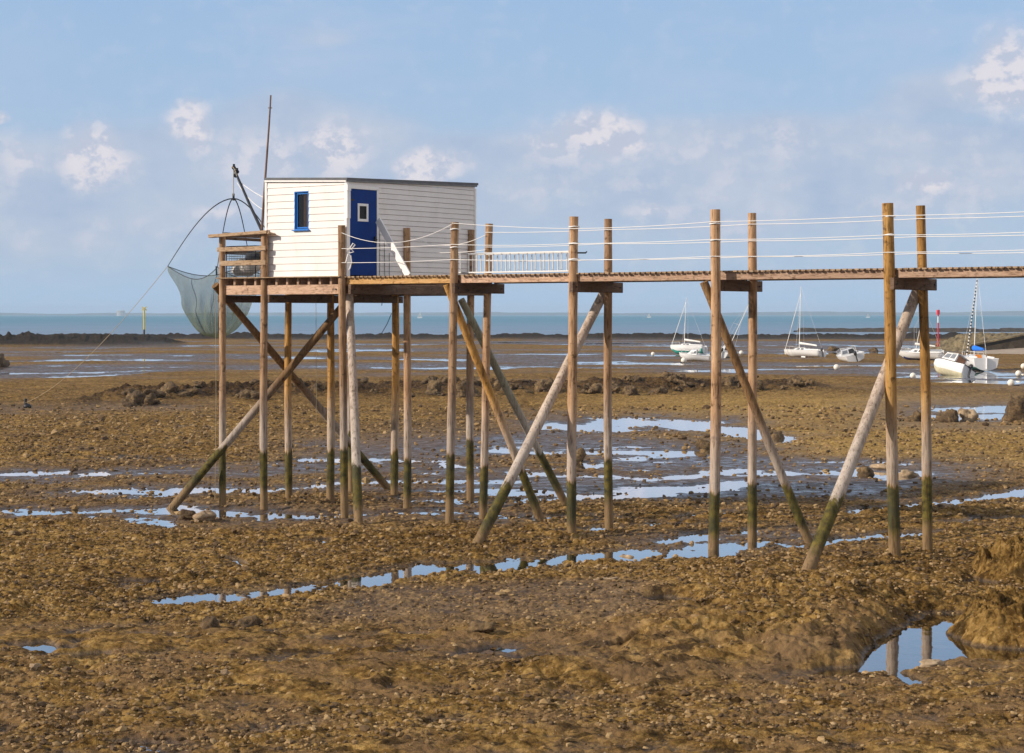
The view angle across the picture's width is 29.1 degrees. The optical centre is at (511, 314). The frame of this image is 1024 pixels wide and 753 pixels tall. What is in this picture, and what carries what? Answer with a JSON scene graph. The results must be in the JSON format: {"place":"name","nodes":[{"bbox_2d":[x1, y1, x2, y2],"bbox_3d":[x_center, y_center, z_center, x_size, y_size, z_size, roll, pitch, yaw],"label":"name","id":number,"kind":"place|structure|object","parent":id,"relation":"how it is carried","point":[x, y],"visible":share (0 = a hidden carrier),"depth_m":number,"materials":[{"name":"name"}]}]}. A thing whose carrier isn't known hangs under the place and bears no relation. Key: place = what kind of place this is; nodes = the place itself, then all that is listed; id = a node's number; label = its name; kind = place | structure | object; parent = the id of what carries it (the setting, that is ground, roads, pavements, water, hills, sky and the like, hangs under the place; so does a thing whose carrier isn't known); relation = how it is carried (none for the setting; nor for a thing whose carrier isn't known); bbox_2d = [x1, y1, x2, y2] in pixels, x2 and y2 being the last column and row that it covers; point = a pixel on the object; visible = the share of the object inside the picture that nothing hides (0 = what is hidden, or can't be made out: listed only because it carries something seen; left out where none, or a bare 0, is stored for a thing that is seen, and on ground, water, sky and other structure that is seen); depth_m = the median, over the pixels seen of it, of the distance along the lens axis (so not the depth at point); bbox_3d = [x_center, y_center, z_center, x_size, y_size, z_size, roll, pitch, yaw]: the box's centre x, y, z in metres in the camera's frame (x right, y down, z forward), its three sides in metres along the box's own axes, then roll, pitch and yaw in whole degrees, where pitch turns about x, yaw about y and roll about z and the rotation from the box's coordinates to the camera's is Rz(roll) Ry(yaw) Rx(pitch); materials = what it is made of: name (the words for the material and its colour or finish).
{"place":"outdoors","nodes":[
{"label":"outdoors","id":0,"kind":"place"},
{"bbox_2d":[0,331,1023,752],"bbox_3d":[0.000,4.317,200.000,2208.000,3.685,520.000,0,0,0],"label":"ground","id":1,"kind":"structure","parent":0,"point":[534,359],"depth_m":34.00,"materials":[{"name":"brown soil"}]},
{"bbox_2d":[0,353,9,367],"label":"boulder","id":2,"kind":"object","parent":1,"relation":"on","point":[4,362],"visible":0.69,"depth_m":164.74,"materials":[{"name":"stone"}]},
{"bbox_2d":[23,398,31,407],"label":"anchor stake","id":3,"kind":"object","parent":1,"relation":"in","point":[26,405],"visible":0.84,"depth_m":92.88,"materials":[{"name":"black metal"}]},
{"bbox_2d":[29,663,41,670],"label":"boulder","id":4,"kind":"object","parent":1,"relation":"on","point":[33,666],"visible":1,"depth_m":24.31,"materials":[{"name":"stone"}]},
{"bbox_2d":[121,390,145,406],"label":"boulder","id":5,"kind":"object","parent":1,"relation":"on","point":[135,398],"visible":0.64,"depth_m":94.85,"materials":[{"name":"brown stone"}]},
{"bbox_2d":[143,393,159,404],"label":"boulder","id":6,"kind":"object","parent":1,"relation":"on","point":[151,399],"visible":0.61,"depth_m":96.16,"materials":[{"name":"stone"}]},
{"bbox_2d":[143,389,165,397],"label":"boulder","id":7,"kind":"object","parent":1,"relation":"on","point":[156,392],"visible":0.51,"depth_m":100.34,"materials":[{"name":"stone"}]},
{"bbox_2d":[157,381,178,392],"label":"boulder","id":8,"kind":"object","parent":1,"relation":"on","point":[169,387],"visible":0.6,"depth_m":102.36,"materials":[{"name":"stone"}]},
{"bbox_2d":[178,509,195,520],"bbox_3d":[-7.001,4.367,42.628,0.461,0.314,0.308,0,0,-15],"label":"boulder","id":9,"kind":"object","parent":1,"relation":"on","point":[185,514],"visible":0.73,"depth_m":42.54,"materials":[{"name":"stone"}]},
{"bbox_2d":[176,387,202,396],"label":"boulder","id":10,"kind":"object","parent":1,"relation":"on","point":[193,391],"visible":0.78,"depth_m":102.46,"materials":[{"name":"stone"}]},
{"bbox_2d":[193,380,205,387],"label":"boulder","id":11,"kind":"object","parent":1,"relation":"on","point":[199,384],"visible":0.95,"depth_m":105.78,"materials":[{"name":"stone"}]},
{"bbox_2d":[192,510,216,521],"bbox_3d":[-6.589,4.372,42.212,0.511,0.350,0.939,0,0,-7],"label":"boulder","id":12,"kind":"object","parent":1,"relation":"on","point":[204,515],"visible":0.73,"depth_m":42.03,"materials":[{"name":"beige stone"}]},
{"bbox_2d":[199,616,219,629],"bbox_3d":[-4.287,4.392,27.860,0.277,0.259,0.302,0,0,18],"label":"boulder","id":13,"kind":"object","parent":1,"relation":"on","point":[207,622],"visible":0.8,"depth_m":27.78,"materials":[{"name":"grey stone"}]},
{"bbox_2d":[220,669,229,674],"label":"boulder","id":14,"kind":"object","parent":1,"relation":"on","point":[225,672],"visible":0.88,"depth_m":24.16,"materials":[{"name":"stone"}]},
{"bbox_2d":[234,615,262,627],"bbox_3d":[-3.772,4.426,28.042,0.412,0.270,0.244,0,0,-44],"label":"boulder","id":15,"kind":"object","parent":1,"relation":"on","point":[248,621],"visible":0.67,"depth_m":28.02,"materials":[{"name":"grey stone"}]},
{"bbox_2d":[249,379,269,384],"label":"boulder","id":16,"kind":"object","parent":1,"relation":"on","point":[253,381],"visible":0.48,"depth_m":107.65,"materials":[{"name":"stone"}]},
{"bbox_2d":[166,225,483,522],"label":"platform","id":17,"kind":"structure","parent":1,"relation":"on","point":[232,291],"depth_m":45.44,"materials":[{"name":"brown wood"}]},
{"bbox_2d":[226,245,260,276],"bbox_3d":[-6.086,-1.215,45.990,0.958,0.751,0.724,0,0,36],"label":"wire crate","id":18,"kind":"object","parent":17,"relation":"on","point":[242,270],"visible":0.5,"depth_m":45.70,"materials":[{"name":"metal"}]},
{"bbox_2d":[231,259,260,276],"bbox_3d":[-6.218,-1.100,46.023,0.728,0.437,0.445,0,0,0],"label":"sack","id":19,"kind":"object","parent":18,"relation":"in","point":[245,268],"visible":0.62,"depth_m":45.88,"materials":[{"name":"white fabric"}]},
{"bbox_2d":[245,251,260,259],"bbox_3d":[-6.014,-1.330,45.830,0.407,0.271,0.290,0,0,0],"label":"net bundle","id":20,"kind":"object","parent":19,"relation":"on","point":[258,256],"visible":0.59,"depth_m":45.73,"materials":[{"name":"fabric"}]},
{"bbox_2d":[315,358,316,496],"bbox_3d":[-4.738,1.976,47.600,0.036,4.904,0.011,0,0,0],"label":"hanging line","id":21,"kind":"object","parent":17,"relation":"hanging from","point":[316,417],"visible":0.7,"depth_m":47.60,"materials":[{"name":"beige fabric"}]},
{"bbox_2d":[264,178,477,276],"bbox_3d":[-3.240,-2.008,46.307,2.569,2.356,4.820,0,0,36],"label":"fishing hut","id":22,"kind":"object","parent":17,"relation":"on","point":[305,218],"visible":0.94,"depth_m":44.81,"materials":[{"name":"white wood"}]},
{"bbox_2d":[232,164,264,229],"bbox_3d":[-6.196,-2.736,46.515,0.189,1.812,2.834,0,0,-22],"label":"net boom","id":23,"kind":"object","parent":22,"relation":"attached to","point":[235,170],"visible":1,"depth_m":46.69,"materials":[{"name":"metal"}]},
{"bbox_2d":[168,171,264,337],"bbox_3d":[-6.981,-1.493,48.173,1.891,4.131,2.160,0,0,42],"label":"lift net","id":24,"kind":"object","parent":23,"relation":"hanging from","point":[204,325],"visible":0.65,"depth_m":47.71,"materials":[{"name":"fabric"}]},
{"bbox_2d":[28,266,167,401],"bbox_3d":[-15.686,1.504,70.488,0.013,5.364,47.285,0,0,-18],"label":"mooring line","id":25,"kind":"object","parent":24,"relation":"attached to","point":[109,334],"visible":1,"depth_m":59.78,"materials":[{"name":"beige fabric"}]},
{"bbox_2d":[215,292,215,475],"bbox_3d":[-7.060,1.943,46.900,0.036,4.936,0.011,0,0,0],"label":"hanging line","id":26,"kind":"object","parent":24,"relation":"hanging from","point":[215,339],"visible":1,"depth_m":46.90,"materials":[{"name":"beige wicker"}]},
{"bbox_2d":[260,95,271,235],"bbox_3d":[-5.682,-3.430,45.411,0.090,3.286,0.468,0,0,23],"label":"wooden rod","id":27,"kind":"object","parent":23,"relation":"attached to","point":[263,202],"visible":1,"depth_m":45.38,"materials":[{"name":"brown wood"}]},
{"bbox_2d":[292,191,312,230],"bbox_3d":[-4.728,-2.333,44.545,0.500,0.891,0.218,0,0,36],"label":"window","id":28,"kind":"structure","parent":22,"relation":"in","point":[296,194],"depth_m":44.63,"materials":[{"name":"blue paint"}]},
{"bbox_2d":[350,189,376,275],"bbox_3d":[-3.322,-1.833,44.137,0.134,1.915,0.935,0,0,36],"label":"door","id":29,"kind":"structure","parent":22,"relation":"in","point":[363,226],"depth_m":44.17,"materials":[{"name":"blue paint"}]},
{"bbox_2d":[357,377,368,382],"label":"boulder","id":30,"kind":"object","parent":1,"relation":"on","point":[364,379],"visible":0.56,"depth_m":110.56,"materials":[{"name":"stone"}]},
{"bbox_2d":[421,376,435,384],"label":"boulder","id":31,"kind":"object","parent":1,"relation":"on","point":[426,380],"visible":0.56,"depth_m":112.26,"materials":[{"name":"stone"}]},
{"bbox_2d":[424,380,442,395],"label":"boulder","id":32,"kind":"object","parent":1,"relation":"on","point":[434,387],"visible":0.79,"depth_m":106.65,"materials":[{"name":"brown stone"}]},
{"bbox_2d":[437,375,458,382],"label":"boulder","id":33,"kind":"object","parent":1,"relation":"on","point":[443,379],"visible":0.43,"depth_m":114.41,"materials":[{"name":"stone"}]},
{"bbox_2d":[456,380,481,397],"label":"boulder","id":34,"kind":"object","parent":1,"relation":"on","point":[461,389],"visible":0.41,"depth_m":104.96,"materials":[{"name":"stone"}]},
{"bbox_2d":[460,377,480,381],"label":"boulder","id":35,"kind":"object","parent":1,"relation":"on","point":[464,378],"visible":0.3,"depth_m":112.80,"materials":[{"name":"stone"}]},
{"bbox_2d":[468,620,494,632],"bbox_3d":[-0.413,4.351,27.307,0.495,0.221,0.266,0,0,32],"label":"boulder","id":36,"kind":"object","parent":1,"relation":"on","point":[480,626],"visible":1,"depth_m":27.22,"materials":[{"name":"beige stone"}]},
{"bbox_2d":[474,378,491,386],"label":"boulder","id":37,"kind":"object","parent":1,"relation":"on","point":[478,383],"visible":0.36,"depth_m":112.20,"materials":[{"name":"stone"}]},
{"bbox_2d":[500,383,519,390],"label":"boulder","id":38,"kind":"object","parent":1,"relation":"on","point":[513,386],"visible":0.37,"depth_m":110.04,"materials":[{"name":"stone"}]},
{"bbox_2d":[0,403,1023,752],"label":"loose rubble","id":39,"kind":"object","parent":1,"relation":"on","point":[140,747],"visible":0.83,"depth_m":32.80,"materials":[{"name":"stone"}]},
{"bbox_2d":[0,342,1023,684],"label":"water pools","id":40,"kind":"object","parent":1,"relation":"on","point":[910,646],"visible":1,"depth_m":44.26,"materials":[{"name":"blue liquid"}]},
{"bbox_2d":[121,387,134,396],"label":"boulder","id":41,"kind":"object","parent":40,"relation":"on","point":[128,392],"visible":0.48,"depth_m":100.72,"materials":[{"name":"stone"}]},
{"bbox_2d":[239,389,259,398],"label":"boulder","id":42,"kind":"object","parent":40,"relation":"on","point":[248,394],"visible":0.77,"depth_m":100.88,"materials":[{"name":"stone"}]},
{"bbox_2d":[310,383,324,391],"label":"boulder","id":43,"kind":"object","parent":40,"relation":"on","point":[320,386],"visible":0.87,"depth_m":106.52,"materials":[{"name":"stone"}]},
{"bbox_2d":[576,447,585,461],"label":"boulder","id":44,"kind":"object","parent":40,"relation":"on","point":[581,454],"visible":0.73,"depth_m":59.72,"materials":[{"name":"stone"}]},
{"bbox_2d":[593,577,618,580],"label":"boulder","id":45,"kind":"object","parent":40,"relation":"on","point":[617,578],"visible":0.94,"depth_m":32.76,"materials":[{"name":"stone"}]},
{"bbox_2d":[619,554,633,557],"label":"boulder","id":46,"kind":"object","parent":40,"relation":"on","point":[627,556],"visible":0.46,"depth_m":36.48,"materials":[{"name":"stone"}]},
{"bbox_2d":[647,386,667,394],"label":"boulder","id":47,"kind":"object","parent":40,"relation":"on","point":[660,390],"visible":0.8,"depth_m":107.77,"materials":[{"name":"stone"}]},
{"bbox_2d":[670,300,707,353],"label":"sailing boat","id":48,"kind":"object","parent":40,"relation":"on","point":[685,348],"visible":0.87,"depth_m":220.25,"materials":[{"name":"white plastic"}]},
{"bbox_2d":[694,438,709,448],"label":"boulder","id":49,"kind":"object","parent":40,"relation":"on","point":[702,443],"visible":0.72,"depth_m":66.00,"materials":[{"name":"stone"}]},
{"bbox_2d":[721,377,736,385],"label":"boulder","id":50,"kind":"object","parent":40,"relation":"on","point":[727,381],"visible":0.41,"depth_m":115.46,"materials":[{"name":"stone"}]},
{"bbox_2d":[768,429,784,438],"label":"boulder","id":51,"kind":"object","parent":40,"relation":"on","point":[775,434],"visible":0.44,"depth_m":71.38,"materials":[{"name":"stone"}]},
{"bbox_2d":[787,375,804,386],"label":"boulder","id":52,"kind":"object","parent":40,"relation":"on","point":[791,380],"visible":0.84,"depth_m":115.40,"materials":[{"name":"stone"}]},
{"bbox_2d":[784,288,826,356],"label":"sailing boat","id":53,"kind":"object","parent":40,"relation":"on","point":[803,352],"visible":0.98,"depth_m":202.31,"materials":[{"name":"white plastic"}]},
{"bbox_2d":[827,346,839,350],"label":"boulder","id":54,"kind":"object","parent":40,"relation":"on","point":[831,348],"visible":0.64,"depth_m":239.10,"materials":[{"name":"stone"}]},
{"bbox_2d":[828,364,838,369],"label":"mooring buoy","id":55,"kind":"object","parent":40,"relation":"on","point":[836,366],"visible":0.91,"depth_m":158.30,"materials":[{"name":"plastic"}]},
{"bbox_2d":[857,465,874,477],"bbox_3d":[9.763,4.438,54.340,0.495,0.550,0.572,0,0,8],"label":"boulder","id":56,"kind":"object","parent":40,"relation":"on","point":[863,471],"visible":0.71,"depth_m":54.18,"materials":[{"name":"stone"}]},
{"bbox_2d":[868,347,877,351],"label":"boulder","id":57,"kind":"object","parent":40,"relation":"on","point":[874,349],"visible":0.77,"depth_m":234.00,"materials":[{"name":"stone"}]},
{"bbox_2d":[899,469,918,476],"bbox_3d":[10.972,4.444,54.568,0.711,0.309,0.393,0,0,-24],"label":"boulder","id":58,"kind":"object","parent":40,"relation":"on","point":[905,473],"visible":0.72,"depth_m":54.45,"materials":[{"name":"stone"}]},
{"bbox_2d":[904,410,920,421],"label":"boulder","id":59,"kind":"object","parent":40,"relation":"on","point":[916,416],"visible":0.52,"depth_m":81.31,"materials":[{"name":"stone"}]},
{"bbox_2d":[899,320,943,359],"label":"sailing boat","id":60,"kind":"object","parent":40,"relation":"on","point":[912,354],"visible":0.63,"depth_m":188.71,"materials":[{"name":"white plastic"}]},
{"bbox_2d":[919,659,944,666],"bbox_3d":[5.315,4.445,24.953,0.349,0.155,0.215,0,0,2],"label":"boulder","id":61,"kind":"object","parent":40,"relation":"on","point":[929,662],"visible":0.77,"depth_m":24.90,"materials":[{"name":"stone"}]},
{"bbox_2d":[958,408,978,421],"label":"boulder","id":62,"kind":"object","parent":40,"relation":"on","point":[970,415],"visible":0.73,"depth_m":81.78,"materials":[{"name":"beige stone"}]},
{"bbox_2d":[962,278,998,370],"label":"sailing boat","id":63,"kind":"object","parent":40,"relation":"on","point":[983,362],"visible":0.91,"depth_m":155.90,"materials":[{"name":"white plastic"}]},
{"bbox_2d":[1015,370,1023,375],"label":"mooring buoy","id":64,"kind":"object","parent":40,"relation":"on","point":[1018,373],"visible":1,"depth_m":142.25,"materials":[{"name":"plastic"}]},
{"bbox_2d":[534,380,551,391],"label":"boulder","id":65,"kind":"object","parent":1,"relation":"on","point":[541,386],"visible":0.71,"depth_m":109.24,"materials":[{"name":"brown stone"}]},
{"bbox_2d":[581,383,601,393],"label":"boulder","id":66,"kind":"object","parent":1,"relation":"on","point":[589,388],"visible":0.56,"depth_m":108.52,"materials":[{"name":"stone"}]},
{"bbox_2d":[612,386,619,393],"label":"boulder","id":67,"kind":"object","parent":1,"relation":"on","point":[615,390],"visible":0.45,"depth_m":108.68,"materials":[{"name":"stone"}]},
{"bbox_2d":[623,374,630,380],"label":"boulder","id":68,"kind":"object","parent":1,"relation":"on","point":[626,377],"visible":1,"depth_m":115.98,"materials":[{"name":"stone"}]},
{"bbox_2d":[622,385,639,395],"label":"boulder","id":69,"kind":"object","parent":1,"relation":"on","point":[629,390],"visible":0.64,"depth_m":107.19,"materials":[{"name":"stone"}]},
{"bbox_2d":[633,375,643,380],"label":"boulder","id":70,"kind":"object","parent":1,"relation":"on","point":[638,377],"visible":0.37,"depth_m":117.12,"materials":[{"name":"stone"}]},
{"bbox_2d":[658,371,673,377],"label":"boulder","id":71,"kind":"object","parent":1,"relation":"on","point":[665,374],"visible":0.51,"depth_m":116.16,"materials":[{"name":"stone"}]},
{"bbox_2d":[667,374,679,383],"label":"boulder","id":72,"kind":"object","parent":1,"relation":"on","point":[673,378],"visible":0.98,"depth_m":114.90,"materials":[{"name":"stone"}]},
{"bbox_2d":[672,386,683,391],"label":"boulder","id":73,"kind":"object","parent":1,"relation":"on","point":[679,389],"visible":0.86,"depth_m":110.74,"materials":[{"name":"stone"}]},
{"bbox_2d":[342,203,1023,570],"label":"walkway","id":74,"kind":"structure","parent":1,"relation":"on","point":[920,281],"depth_m":38.81,"materials":[{"name":"brown wood"}]},
{"bbox_2d":[375,218,410,274],"bbox_3d":[-2.655,-1.486,43.955,1.143,1.374,0.035,0,0,44],"label":"board","id":75,"kind":"object","parent":74,"relation":"on","point":[394,251],"visible":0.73,"depth_m":43.94,"materials":[{"name":"white paint"}]},
{"bbox_2d":[459,251,568,272],"bbox_3d":[0.060,-1.085,41.158,2.846,0.430,0.175,0,0,36],"label":"railing","id":76,"kind":"object","parent":74,"relation":"on","point":[522,253],"visible":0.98,"depth_m":41.10,"materials":[{"name":"metal"}]},
{"bbox_2d":[676,379,695,386],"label":"boulder","id":77,"kind":"object","parent":1,"relation":"on","point":[685,384],"visible":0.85,"depth_m":113.80,"materials":[{"name":"stone"}]},
{"bbox_2d":[679,347,710,360],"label":"motor boat","id":78,"kind":"object","parent":1,"relation":"on","point":[693,355],"visible":0.77,"depth_m":185.51,"materials":[{"name":"white plastic"}]},
{"bbox_2d":[721,306,747,357],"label":"sailing boat","id":79,"kind":"object","parent":1,"relation":"on","point":[724,353],"visible":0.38,"depth_m":199.93,"materials":[{"name":"white plastic"}]},
{"bbox_2d":[731,375,739,383],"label":"boulder","id":80,"kind":"object","parent":1,"relation":"on","point":[735,379],"visible":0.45,"depth_m":116.30,"materials":[{"name":"stone"}]},
{"bbox_2d":[757,380,764,389],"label":"boulder","id":81,"kind":"object","parent":1,"relation":"on","point":[760,384],"visible":0.23,"depth_m":112.17,"materials":[{"name":"stone"}]},
{"bbox_2d":[779,385,787,389],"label":"boulder","id":82,"kind":"object","parent":1,"relation":"on","point":[782,387],"visible":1,"depth_m":113.15,"materials":[{"name":"stone"}]},
{"bbox_2d":[793,381,804,386],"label":"boulder","id":83,"kind":"object","parent":1,"relation":"on","point":[796,384],"visible":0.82,"depth_m":114.83,"materials":[{"name":"stone"}]},
{"bbox_2d":[805,379,814,385],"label":"boulder","id":84,"kind":"object","parent":1,"relation":"on","point":[809,382],"visible":0.75,"depth_m":116.04,"materials":[{"name":"stone"}]},
{"bbox_2d":[836,345,863,361],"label":"motor boat","id":85,"kind":"object","parent":1,"relation":"on","point":[850,355],"visible":0.9,"depth_m":182.99,"materials":[{"name":"white plastic"}]},
{"bbox_2d":[869,463,885,468],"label":"boulder","id":86,"kind":"object","parent":1,"relation":"on","point":[880,466],"visible":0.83,"depth_m":56.99,"materials":[{"name":"stone"}]},
{"bbox_2d":[903,373,915,377],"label":"mooring buoy","id":87,"kind":"object","parent":1,"relation":"on","point":[912,375],"visible":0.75,"depth_m":138.75,"materials":[{"name":"plastic"}]},
{"bbox_2d":[937,503,952,506],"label":"boulder","id":88,"kind":"object","parent":1,"relation":"on","point":[942,504],"visible":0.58,"depth_m":45.17,"materials":[{"name":"stone"}]},
{"bbox_2d":[934,409,958,422],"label":"boulder","id":89,"kind":"object","parent":1,"relation":"on","point":[948,415],"visible":0.64,"depth_m":81.22,"materials":[{"name":"brown stone"}]},
{"bbox_2d":[934,352,975,375],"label":"motor boat","id":90,"kind":"object","parent":1,"relation":"on","point":[951,363],"visible":0.92,"depth_m":144.64,"materials":[{"name":"white plastic"}]},
{"bbox_2d":[930,332,1023,351],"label":"stone jetty","id":91,"kind":"object","parent":1,"relation":"on","point":[956,343],"visible":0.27,"depth_m":239.51,"materials":[{"name":"beige stone"}]},
{"bbox_2d":[937,310,939,346],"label":"channel beacon","id":92,"kind":"object","parent":91,"relation":"on","point":[938,312],"visible":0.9,"depth_m":242.92,"materials":[{"name":"red paint"}]},
{"bbox_2d":[946,586,1023,649],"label":"rock ledge","id":93,"kind":"object","parent":1,"relation":"on","point":[991,618],"visible":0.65,"depth_m":26.89,"materials":[{"name":"brown stone"}]},
{"bbox_2d":[966,333,1023,353],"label":"slipway","id":94,"kind":"structure","parent":1,"relation":"on","point":[1012,344],"depth_m":225.89,"materials":[{"name":"stone"}]},
{"bbox_2d":[972,534,1023,582],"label":"rock ledge","id":95,"kind":"object","parent":1,"relation":"on","point":[999,559],"visible":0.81,"depth_m":33.27,"materials":[{"name":"brown stone"}]},
{"bbox_2d":[1002,395,1023,422],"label":"boulder","id":96,"kind":"object","parent":1,"relation":"on","point":[1014,410],"visible":0.79,"depth_m":80.53,"materials":[{"name":"brown stone"}]},
{"bbox_2d":[1007,379,1019,385],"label":"mooring buoy","id":97,"kind":"object","parent":1,"relation":"on","point":[1010,382],"visible":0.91,"depth_m":122.14,"materials":[{"name":"plastic"}]},
{"bbox_2d":[0,315,1023,335],"bbox_3d":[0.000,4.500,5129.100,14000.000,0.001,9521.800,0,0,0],"label":"water","id":98,"kind":"structure","parent":0,"point":[364,324],"depth_m":960.38,"materials":[{"name":"liquid"}]},
{"bbox_2d":[117,309,124,315],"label":"sea fort","id":99,"kind":"structure","parent":98,"relation":"in","point":[121,312],"depth_m":6492.25,"materials":[{"name":"stone"}]},
{"bbox_2d":[142,307,146,334],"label":"channel beacon","id":100,"kind":"object","parent":98,"relation":"in","point":[144,320],"visible":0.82,"depth_m":316.80,"materials":[{"name":"yellow paint"}]},
{"bbox_2d":[793,328,1023,331],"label":"breakwater","id":101,"kind":"object","parent":98,"relation":"in","point":[909,330],"visible":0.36,"depth_m":498.42,"materials":[{"name":"stone"}]},
{"bbox_2d":[0,311,1023,314],"bbox_3d":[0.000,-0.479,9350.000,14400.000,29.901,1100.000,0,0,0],"label":"shore","id":102,"kind":"structure","parent":0,"point":[758,313],"depth_m":8826.19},
{"bbox_2d":[0,0,1023,313],"label":"sky","id":103,"kind":"structure","parent":0,"point":[123,123],"materials":[{"name":"blue"}]}
]}

